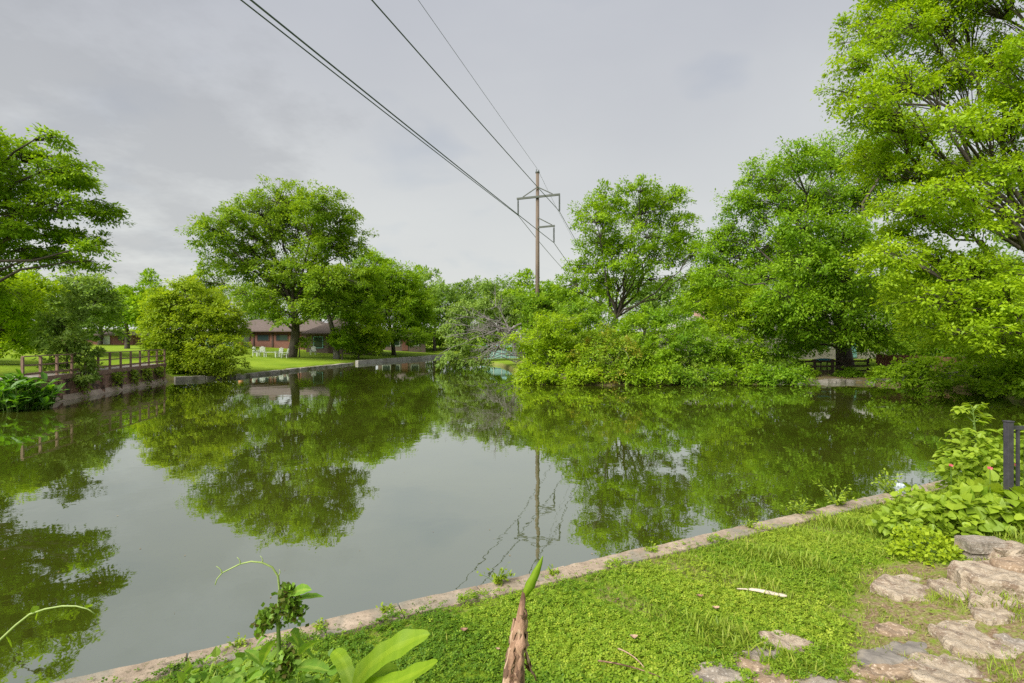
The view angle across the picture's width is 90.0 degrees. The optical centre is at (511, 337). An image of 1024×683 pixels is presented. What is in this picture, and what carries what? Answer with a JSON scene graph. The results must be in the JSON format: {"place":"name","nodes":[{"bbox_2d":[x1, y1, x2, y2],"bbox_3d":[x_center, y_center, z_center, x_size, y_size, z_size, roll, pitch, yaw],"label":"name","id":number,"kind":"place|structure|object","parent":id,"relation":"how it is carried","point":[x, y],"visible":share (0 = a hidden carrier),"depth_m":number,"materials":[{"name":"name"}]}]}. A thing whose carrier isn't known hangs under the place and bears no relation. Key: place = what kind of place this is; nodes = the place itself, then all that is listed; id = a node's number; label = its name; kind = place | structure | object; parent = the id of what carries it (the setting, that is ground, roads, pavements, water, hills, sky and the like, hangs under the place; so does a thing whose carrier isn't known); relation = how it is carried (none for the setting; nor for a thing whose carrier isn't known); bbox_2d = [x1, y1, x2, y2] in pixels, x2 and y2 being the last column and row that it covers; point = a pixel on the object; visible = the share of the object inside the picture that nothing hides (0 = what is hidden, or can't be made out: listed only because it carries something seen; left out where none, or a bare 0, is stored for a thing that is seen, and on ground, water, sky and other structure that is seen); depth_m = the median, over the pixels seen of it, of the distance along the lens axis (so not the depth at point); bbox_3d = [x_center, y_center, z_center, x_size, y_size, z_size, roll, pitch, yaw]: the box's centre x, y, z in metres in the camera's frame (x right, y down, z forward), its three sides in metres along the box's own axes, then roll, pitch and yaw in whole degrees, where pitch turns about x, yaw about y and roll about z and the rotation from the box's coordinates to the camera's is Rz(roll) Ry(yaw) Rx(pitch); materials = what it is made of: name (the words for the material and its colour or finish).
{"place":"outdoors","nodes":[
{"label":"outdoors","id":0,"kind":"place"},
{"bbox_2d":[0,358,1023,682],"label":"water","id":1,"kind":"structure","parent":0,"point":[352,488],"depth_m":10.70,"materials":[{"name":"green liquid"}]},
{"bbox_2d":[36,367,167,402],"bbox_3d":[-22.369,2.890,28.642,0.240,1.820,13.499,0,0,-12],"label":"bulkhead","id":2,"kind":"object","parent":1,"relation":"in","point":[98,386],"visible":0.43,"depth_m":27.69,"materials":[{"name":"concrete"}]},
{"bbox_2d":[0,349,166,381],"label":"boardwalk","id":3,"kind":"structure","parent":2,"relation":"on","point":[108,369],"depth_m":27.53,"materials":[{"name":"brown wood"}]},
{"bbox_2d":[0,329,1023,682],"bbox_3d":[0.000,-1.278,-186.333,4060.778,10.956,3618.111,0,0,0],"label":"ground","id":4,"kind":"structure","parent":0,"point":[916,609],"depth_m":4.95,"materials":[{"name":"green plant"}]},
{"bbox_2d":[0,369,67,411],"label":"canna clump","id":5,"kind":"object","parent":4,"relation":"on","point":[21,393],"visible":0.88,"depth_m":21.38,"materials":[{"name":"green plant"}]},
{"bbox_2d":[0,264,69,358],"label":"broad tree","id":6,"kind":"object","parent":4,"relation":"on","point":[34,289],"visible":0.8,"depth_m":32.36,"materials":[{"name":"green plant"}]},
{"bbox_2d":[0,604,94,646],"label":"arching shoot","id":7,"kind":"object","parent":4,"relation":"on","point":[34,609],"visible":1,"depth_m":2.00,"materials":[{"name":"green plant"}]},
{"bbox_2d":[22,287,106,388],"bbox_3d":[-22.400,0.314,26.033,3.602,5.792,3.230,0,0,0],"label":"sapling tree","id":8,"kind":"object","parent":4,"relation":"on","point":[56,330],"visible":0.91,"depth_m":25.61,"materials":[{"name":"green plant"}]},
{"bbox_2d":[0,122,136,313],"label":"maple tree","id":9,"kind":"object","parent":4,"relation":"on","point":[23,211],"visible":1,"depth_m":23.73,"materials":[{"name":"green plant"}]},
{"bbox_2d":[31,264,130,352],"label":"grey tree","id":10,"kind":"object","parent":4,"relation":"on","point":[90,285],"visible":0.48,"depth_m":44.91,"materials":[{"name":"green plant"}]},
{"bbox_2d":[61,330,149,344],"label":"brick house","id":11,"kind":"structure","parent":4,"relation":"on","point":[109,339],"depth_m":78.92,"materials":[{"name":"red brick"}]},
{"bbox_2d":[96,284,157,348],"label":"round tree","id":12,"kind":"object","parent":4,"relation":"on","point":[132,304],"visible":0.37,"depth_m":58.98,"materials":[{"name":"green plant"}]},
{"bbox_2d":[113,268,170,329],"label":"tree","id":13,"kind":"object","parent":4,"relation":"on","point":[150,274],"visible":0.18,"depth_m":118.31,"materials":[{"name":"green plant"}]},
{"bbox_2d":[123,274,255,378],"bbox_3d":[-23.909,-0.794,38.680,10.488,7.879,6.950,0,0,24],"label":"chartreuse tree","id":14,"kind":"object","parent":4,"relation":"on","point":[179,313],"visible":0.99,"depth_m":37.45,"materials":[{"name":"green plant"}]},
{"bbox_2d":[176,646,267,682],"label":"broadleaf plant","id":15,"kind":"object","parent":4,"relation":"on","point":[189,666],"visible":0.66,"depth_m":2.88,"materials":[{"name":"green plant"}]},
{"bbox_2d":[210,636,298,682],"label":"broadleaf plant","id":16,"kind":"object","parent":4,"relation":"on","point":[239,677],"visible":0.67,"depth_m":2.51,"materials":[{"name":"green plant"}]},
{"bbox_2d":[174,363,353,380],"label":"stone edging","id":17,"kind":"object","parent":4,"relation":"on","point":[184,378],"visible":0.41,"depth_m":40.99,"materials":[{"name":"grey stone"}]},
{"bbox_2d":[215,556,329,682],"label":"tall vine","id":18,"kind":"object","parent":4,"relation":"on","point":[287,607],"visible":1,"depth_m":2.14,"materials":[{"name":"green plant"}]},
{"bbox_2d":[174,173,378,357],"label":"pecan tree","id":19,"kind":"object","parent":4,"relation":"on","point":[296,208],"visible":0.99,"depth_m":57.99,"materials":[{"name":"green plant"}]},
{"bbox_2d":[238,320,325,349],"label":"ranch house","id":20,"kind":"structure","parent":4,"relation":"on","point":[275,337],"depth_m":74.04,"materials":[{"name":"red brick"}]},
{"bbox_2d":[267,648,355,682],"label":"broadleaf plant","id":21,"kind":"object","parent":4,"relation":"on","point":[305,677],"visible":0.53,"depth_m":2.73,"materials":[{"name":"green plant"}]},
{"bbox_2d":[300,318,374,354],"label":"brick house","id":22,"kind":"structure","parent":4,"relation":"on","point":[320,333],"depth_m":69.83,"materials":[{"name":"red brick"}]},
{"bbox_2d":[290,262,390,358],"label":"leaning tree","id":23,"kind":"object","parent":4,"relation":"on","point":[366,302],"visible":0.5,"depth_m":61.64,"materials":[{"name":"green plant"}]},
{"bbox_2d":[323,328,360,359],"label":"tree","id":24,"kind":"object","parent":4,"relation":"on","point":[342,341],"visible":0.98,"depth_m":60.59,"materials":[{"name":"green plant"}]},
{"bbox_2d":[329,309,393,358],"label":"round bush","id":25,"kind":"object","parent":4,"relation":"on","point":[377,341],"visible":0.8,"depth_m":62.56,"materials":[{"name":"green plant"}]},
{"bbox_2d":[330,629,437,682],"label":"banana plant","id":26,"kind":"object","parent":4,"relation":"on","point":[375,665],"visible":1,"depth_m":2.34,"materials":[{"name":"green plant"}]},
{"bbox_2d":[337,246,440,354],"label":"shade tree","id":27,"kind":"object","parent":4,"relation":"on","point":[414,310],"visible":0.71,"depth_m":73.33,"materials":[{"name":"green plant"}]},
{"bbox_2d":[355,354,444,363],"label":"concrete wall","id":28,"kind":"structure","parent":4,"relation":"on","point":[392,359],"depth_m":66.85,"materials":[{"name":"grey concrete"}]},
{"bbox_2d":[385,333,425,352],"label":"grey house","id":29,"kind":"structure","parent":4,"relation":"on","point":[401,347],"depth_m":88.15,"materials":[{"name":"brown brick"}]},
{"bbox_2d":[407,268,465,350],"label":"tree","id":30,"kind":"object","parent":4,"relation":"on","point":[441,292],"visible":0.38,"depth_m":93.90,"materials":[{"name":"green plant"}]},
{"bbox_2d":[439,275,497,340],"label":"tree","id":31,"kind":"object","parent":4,"relation":"on","point":[468,294],"visible":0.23,"depth_m":109.71,"materials":[{"name":"green plant"}]},
{"bbox_2d":[432,284,536,371],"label":"fallen tree","id":32,"kind":"object","parent":4,"relation":"on","point":[462,343],"visible":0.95,"depth_m":46.70,"materials":[{"name":"green plant"}]},
{"bbox_2d":[463,272,525,336],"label":"tree","id":33,"kind":"object","parent":4,"relation":"on","point":[488,286],"visible":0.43,"depth_m":99.71,"materials":[{"name":"green plant"}]},
{"bbox_2d":[464,331,533,360],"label":"shrub","id":34,"kind":"object","parent":4,"relation":"on","point":[506,347],"visible":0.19,"depth_m":59.03,"materials":[{"name":"green plant"}]},
{"bbox_2d":[53,475,978,682],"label":"pond wall","id":35,"kind":"structure","parent":4,"relation":"on","point":[130,674],"depth_m":5.09,"materials":[{"name":"grey stone"}]},
{"bbox_2d":[781,496,817,513],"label":"weed","id":36,"kind":"object","parent":35,"relation":"on","point":[802,509],"visible":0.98,"depth_m":7.51,"materials":[{"name":"green plant"}]},
{"bbox_2d":[812,479,857,505],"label":"weed","id":37,"kind":"object","parent":35,"relation":"on","point":[840,499],"visible":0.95,"depth_m":7.91,"materials":[{"name":"green plant"}]},
{"bbox_2d":[869,468,903,492],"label":"weed","id":38,"kind":"object","parent":35,"relation":"on","point":[887,489],"visible":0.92,"depth_m":8.51,"materials":[{"name":"green plant"}]},
{"bbox_2d":[502,556,542,682],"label":"withered stalk","id":39,"kind":"object","parent":4,"relation":"on","point":[514,669],"visible":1,"depth_m":2.23,"materials":[{"name":"brown plant"}]},
{"bbox_2d":[501,268,546,335],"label":"tree","id":40,"kind":"object","parent":4,"relation":"on","point":[527,284],"visible":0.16,"depth_m":91.76,"materials":[{"name":"green plant"}]},
{"bbox_2d":[517,169,559,362],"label":"utility pole","id":41,"kind":"object","parent":4,"relation":"on","point":[537,264],"visible":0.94,"depth_m":52.82,"materials":[{"name":"brown wood"}]},
{"bbox_2d":[240,0,594,297],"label":"power cable","id":42,"kind":"object","parent":41,"relation":"attached to","point":[372,102],"visible":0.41,"depth_m":26.23,"materials":[{"name":"black metal"}]},
{"bbox_2d":[250,0,611,311],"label":"power cable","id":43,"kind":"object","parent":41,"relation":"attached to","point":[288,30],"visible":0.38,"depth_m":20.25,"materials":[{"name":"black metal"}]},
{"bbox_2d":[371,0,635,302],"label":"power cable","id":44,"kind":"object","parent":41,"relation":"attached to","point":[458,98],"visible":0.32,"depth_m":26.41,"materials":[{"name":"black metal"}]},
{"bbox_2d":[500,310,594,384],"bbox_3d":[2.442,0.594,35.253,6.165,5.118,5.758,0,0,-25],"label":"shrub","id":45,"kind":"object","parent":4,"relation":"on","point":[546,357],"visible":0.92,"depth_m":34.77,"materials":[{"name":"green plant"}]},
{"bbox_2d":[509,280,586,341],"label":"leafy tree","id":46,"kind":"object","parent":4,"relation":"on","point":[533,303],"visible":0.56,"depth_m":45.71,"materials":[{"name":"green plant"}]},
{"bbox_2d":[87,478,1023,682],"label":"clover","id":47,"kind":"object","parent":4,"relation":"on","point":[542,672],"visible":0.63,"depth_m":4.46,"materials":[{"name":"green plant"}]},
{"bbox_2d":[545,335,606,385],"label":"shrub","id":48,"kind":"object","parent":4,"relation":"on","point":[571,375],"visible":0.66,"depth_m":32.70,"materials":[{"name":"green plant"}]},
{"bbox_2d":[532,294,636,346],"bbox_3d":[5.112,-0.292,38.052,7.814,6.265,5.293,0,0,0],"label":"shrub","id":49,"kind":"object","parent":4,"relation":"on","point":[595,317],"visible":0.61,"depth_m":37.51,"materials":[{"name":"green plant"}]},
{"bbox_2d":[562,320,649,385],"bbox_3d":[6.224,0.913,34.174,5.738,4.326,5.562,0,0,0],"label":"shrub","id":50,"kind":"object","parent":4,"relation":"on","point":[603,348],"visible":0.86,"depth_m":33.29,"materials":[{"name":"green plant"}]},
{"bbox_2d":[550,173,718,364],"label":"tall tree","id":51,"kind":"object","parent":4,"relation":"on","point":[675,242],"visible":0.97,"depth_m":45.24,"materials":[{"name":"green plant"}]},
{"bbox_2d":[604,311,681,386],"bbox_3d":[9.103,0.612,34.559,6.500,5.015,7.041,0,0,0],"label":"shrub","id":52,"kind":"object","parent":4,"relation":"on","point":[648,360],"visible":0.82,"depth_m":34.08,"materials":[{"name":"green plant"}]},
{"bbox_2d":[617,268,676,333],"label":"tree","id":53,"kind":"object","parent":4,"relation":"on","point":[643,295],"visible":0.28,"depth_m":102.69,"materials":[{"name":"green plant"}]},
{"bbox_2d":[271,544,1023,682],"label":"leaf litter","id":54,"kind":"object","parent":4,"relation":"on","point":[994,679],"visible":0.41,"depth_m":4.48,"materials":[{"name":"plant"}]},
{"bbox_2d":[621,302,708,364],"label":"shrub","id":55,"kind":"object","parent":4,"relation":"on","point":[661,316],"visible":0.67,"depth_m":36.44,"materials":[{"name":"green plant"}]},
{"bbox_2d":[653,271,696,324],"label":"tree","id":56,"kind":"object","parent":4,"relation":"on","point":[684,288],"visible":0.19,"depth_m":98.92,"materials":[{"name":"green plant"}]},
{"bbox_2d":[648,319,734,386],"bbox_3d":[12.200,0.910,34.801,5.336,4.484,7.986,0,0,27],"label":"shrub","id":57,"kind":"object","parent":4,"relation":"on","point":[698,343],"visible":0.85,"depth_m":33.72,"materials":[{"name":"green plant"}]},
{"bbox_2d":[670,269,749,360],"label":"leafy tree","id":58,"kind":"object","parent":4,"relation":"on","point":[690,304],"visible":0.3,"depth_m":44.01,"materials":[{"name":"green plant"}]},
{"bbox_2d":[686,661,749,682],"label":"flagstone","id":59,"kind":"object","parent":4,"relation":"on","point":[716,674],"visible":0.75,"depth_m":3.82,"materials":[{"name":"grey stone"}]},
{"bbox_2d":[694,315,776,385],"bbox_3d":[15.024,0.731,34.684,5.492,4.801,7.827,0,0,29],"label":"shrub","id":60,"kind":"object","parent":4,"relation":"on","point":[733,368],"visible":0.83,"depth_m":34.98,"materials":[{"name":"green plant"}]},
{"bbox_2d":[697,286,803,367],"bbox_3d":[17.275,-0.508,37.483,8.473,6.834,6.758,0,0,0],"label":"shrub","id":61,"kind":"object","parent":4,"relation":"on","point":[744,314],"visible":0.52,"depth_m":37.25,"materials":[{"name":"green plant"}]},
{"bbox_2d":[730,652,772,672],"bbox_3d":[1.841,2.580,3.947,0.358,0.180,0.265,0,0,0],"label":"flagstone","id":62,"kind":"object","parent":4,"relation":"on","point":[750,663],"visible":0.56,"depth_m":3.94,"materials":[{"name":"brown stone"}]},
{"bbox_2d":[739,646,789,661],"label":"flagstone","id":63,"kind":"object","parent":4,"relation":"on","point":[753,653],"visible":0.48,"depth_m":4.05,"materials":[{"name":"grey stone"}]},
{"bbox_2d":[752,669,792,682],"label":"flagstone","id":64,"kind":"object","parent":4,"relation":"on","point":[765,678],"visible":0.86,"depth_m":3.75,"materials":[{"name":"brown stone"}]},
{"bbox_2d":[741,323,820,386],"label":"shrub","id":65,"kind":"object","parent":4,"relation":"on","point":[787,375],"visible":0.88,"depth_m":34.63,"materials":[{"name":"green plant"}]},
{"bbox_2d":[758,630,819,652],"bbox_3d":[2.265,2.547,4.179,0.467,0.178,0.278,0,0,18],"label":"flagstone","id":66,"kind":"object","parent":4,"relation":"on","point":[787,640],"visible":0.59,"depth_m":4.20,"materials":[{"name":"beige stone"}]},
{"bbox_2d":[687,109,946,372],"bbox_3d":[21.494,-6.616,37.645,18.663,19.078,14.739,0,0,0],"label":"elm tree","id":67,"kind":"object","parent":4,"relation":"on","point":[828,282],"visible":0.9,"depth_m":35.05,"materials":[{"name":"green plant"}]},
{"bbox_2d":[793,672,842,682],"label":"flagstone","id":68,"kind":"object","parent":4,"relation":"on","point":[817,679],"visible":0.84,"depth_m":3.70,"materials":[{"name":"grey stone"}]},
{"bbox_2d":[796,359,869,374],"bbox_3d":[22.786,2.124,36.380,5.178,1.289,0.170,0,0,0],"label":"timber fence","id":69,"kind":"object","parent":4,"relation":"on","point":[832,365],"visible":0.58,"depth_m":36.30,"materials":[{"name":"brown wood"}]},
{"bbox_2d":[767,314,929,358],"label":"pale house","id":70,"kind":"structure","parent":4,"relation":"on","point":[832,353],"depth_m":50.41,"materials":[{"name":"white paint"}]},
{"bbox_2d":[831,366,868,378],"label":"bank plant","id":71,"kind":"object","parent":4,"relation":"on","point":[848,373],"visible":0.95,"depth_m":35.12,"materials":[{"name":"green plant"}]},
{"bbox_2d":[793,325,937,362],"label":"shrub","id":72,"kind":"object","parent":4,"relation":"on","point":[914,332],"visible":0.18,"depth_m":42.94,"materials":[{"name":"green plant"}]},
{"bbox_2d":[851,647,907,664],"bbox_3d":[2.848,2.528,3.956,0.442,0.180,0.217,0,0,0],"label":"flagstone","id":73,"kind":"object","parent":4,"relation":"on","point":[878,655],"visible":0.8,"depth_m":3.94,"materials":[{"name":"stone"}]},
{"bbox_2d":[846,663,918,680],"bbox_3d":[2.747,2.517,3.770,0.532,0.181,0.180,0,0,0],"label":"flagstone","id":74,"kind":"object","parent":4,"relation":"on","point":[900,671],"visible":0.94,"depth_m":3.77,"materials":[{"name":"brown stone"}]},
{"bbox_2d":[874,621,915,636],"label":"flagstone","id":75,"kind":"object","parent":4,"relation":"on","point":[890,629],"visible":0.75,"depth_m":4.29,"materials":[{"name":"brown stone"}]},
{"bbox_2d":[870,574,929,601],"bbox_3d":[3.787,2.438,4.890,0.646,0.183,0.518,0,0,-34],"label":"flagstone","id":76,"kind":"object","parent":4,"relation":"on","point":[903,587],"visible":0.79,"depth_m":4.86,"materials":[{"name":"beige stone"}]},
{"bbox_2d":[882,641,927,654],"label":"flagstone","id":77,"kind":"object","parent":4,"relation":"on","point":[909,647],"visible":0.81,"depth_m":4.06,"materials":[{"name":"stone"}]},
{"bbox_2d":[809,0,1023,366],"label":"tree","id":78,"kind":"object","parent":4,"relation":"on","point":[979,333],"visible":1,"depth_m":20.97,"materials":[{"name":"green plant"}]},
{"bbox_2d":[883,522,964,568],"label":"leaf bush","id":79,"kind":"object","parent":4,"relation":"on","point":[939,543],"visible":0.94,"depth_m":5.46,"materials":[{"name":"green plant"}]},
{"bbox_2d":[884,338,972,356],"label":"shrub","id":80,"kind":"object","parent":4,"relation":"on","point":[900,351],"visible":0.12,"depth_m":39.12,"materials":[{"name":"green plant"}]},
{"bbox_2d":[865,482,998,544],"bbox_3d":[5.087,2.189,6.215,1.193,0.728,1.161,0,0,45],"label":"grape vine","id":81,"kind":"object","parent":4,"relation":"on","point":[889,522],"visible":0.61,"depth_m":6.12,"materials":[{"name":"green plant"}]},
{"bbox_2d":[875,354,1000,374],"bbox_3d":[27.755,1.899,33.282,0.058,1.516,8.076,0,0,-21],"label":"plank fence","id":82,"kind":"object","parent":4,"relation":"on","point":[882,360],"visible":0.2,"depth_m":35.93,"materials":[{"name":"red wood"}]},
{"bbox_2d":[858,249,1023,353],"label":"back tree","id":83,"kind":"object","parent":4,"relation":"on","point":[953,285],"visible":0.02,"depth_m":48.89,"materials":[{"name":"green plant"}]},
{"bbox_2d":[863,347,1023,396],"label":"drooping bush","id":84,"kind":"object","parent":4,"relation":"on","point":[917,370],"visible":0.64,"depth_m":27.69,"materials":[{"name":"green plant"}]},
{"bbox_2d":[899,652,994,682],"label":"flagstone","id":85,"kind":"object","parent":4,"relation":"on","point":[944,668],"visible":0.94,"depth_m":3.75,"materials":[{"name":"beige stone"}]},
{"bbox_2d":[927,577,977,599],"bbox_3d":[4.088,2.368,4.717,0.392,0.184,0.398,0,0,0],"label":"flagstone","id":86,"kind":"object","parent":4,"relation":"on","point":[939,584],"visible":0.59,"depth_m":4.71,"materials":[{"name":"beige stone"}]},
{"bbox_2d":[932,402,1001,489],"bbox_3d":[6.832,1.738,7.622,0.905,1.575,0.915,0,0,-34],"label":"sapling","id":87,"kind":"object","parent":4,"relation":"on","point":[978,417],"visible":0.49,"depth_m":7.64,"materials":[{"name":"green plant"}]},
{"bbox_2d":[912,469,1023,537],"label":"grape vine","id":88,"kind":"object","parent":4,"relation":"on","point":[987,507],"visible":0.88,"depth_m":5.91,"materials":[{"name":"green plant"}]},
{"bbox_2d":[959,551,988,560],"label":"stone block","id":89,"kind":"structure","parent":4,"relation":"on","point":[969,556],"depth_m":5.22,"materials":[{"name":"grey stone"}]},
{"bbox_2d":[954,535,1012,554],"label":"stone block","id":90,"kind":"structure","parent":89,"relation":"on","point":[976,545],"depth_m":5.22,"materials":[{"name":"grey stone"}]},
{"bbox_2d":[928,619,1021,658],"bbox_3d":[3.658,2.437,4.053,0.552,0.185,0.551,0,0,0],"label":"flagstone","id":91,"kind":"object","parent":4,"relation":"on","point":[962,639],"visible":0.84,"depth_m":4.01,"materials":[{"name":"beige stone"}]},
{"bbox_2d":[927,428,1023,495],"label":"climbing vine","id":92,"kind":"object","parent":4,"relation":"on","point":[957,457],"visible":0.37,"depth_m":7.29,"materials":[{"name":"green plant"}]},
{"bbox_2d":[947,560,1023,599],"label":"step slab","id":93,"kind":"structure","parent":4,"relation":"on","point":[969,575],"depth_m":4.65,"materials":[{"name":"beige stone"}]},
{"bbox_2d":[989,555,1023,572],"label":"reddish slab","id":94,"kind":"structure","parent":93,"relation":"on","point":[1013,563],"depth_m":4.82,"materials":[{"name":"brown stone"}]},
{"bbox_2d":[968,605,1019,625],"bbox_3d":[4.047,2.368,4.296,0.373,0.176,0.284,0,0,0],"label":"flagstone","id":95,"kind":"object","parent":4,"relation":"on","point":[989,616],"visible":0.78,"depth_m":4.25,"materials":[{"name":"beige stone"}]},
{"bbox_2d":[967,235,1023,270],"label":"tree","id":96,"kind":"object","parent":4,"relation":"on","point":[1009,246],"visible":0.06,"depth_m":86.79,"materials":[{"name":"green plant"}]},
{"bbox_2d":[968,590,1023,608],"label":"step rock","id":97,"kind":"object","parent":4,"relation":"on","point":[984,600],"visible":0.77,"depth_m":4.39,"materials":[{"name":"beige stone"}]},
{"bbox_2d":[973,358,1023,399],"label":"shrub","id":98,"kind":"object","parent":4,"relation":"on","point":[1009,375],"visible":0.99,"depth_m":23.48,"materials":[{"name":"green plant"}]},
{"bbox_2d":[974,423,1023,487],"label":"climbing vine","id":99,"kind":"object","parent":4,"relation":"on","point":[996,455],"visible":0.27,"depth_m":7.00,"materials":[{"name":"green plant"}]},
{"bbox_2d":[988,540,1023,558],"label":"boulder","id":100,"kind":"object","parent":4,"relation":"on","point":[1017,549],"visible":0.41,"depth_m":5.16,"materials":[{"name":"beige stone"}]},
{"bbox_2d":[993,633,1023,650],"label":"flagstone","id":101,"kind":"object","parent":4,"relation":"on","point":[1007,640],"visible":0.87,"depth_m":3.96,"materials":[{"name":"grey stone"}]},
{"bbox_2d":[1002,420,1023,525],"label":"iron fence","id":102,"kind":"object","parent":4,"relation":"on","point":[1009,427],"visible":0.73,"depth_m":5.99,"materials":[{"name":"black metal"}]},
{"bbox_2d":[0,0,1023,331],"label":"sky","id":103,"kind":"structure","parent":0,"point":[182,104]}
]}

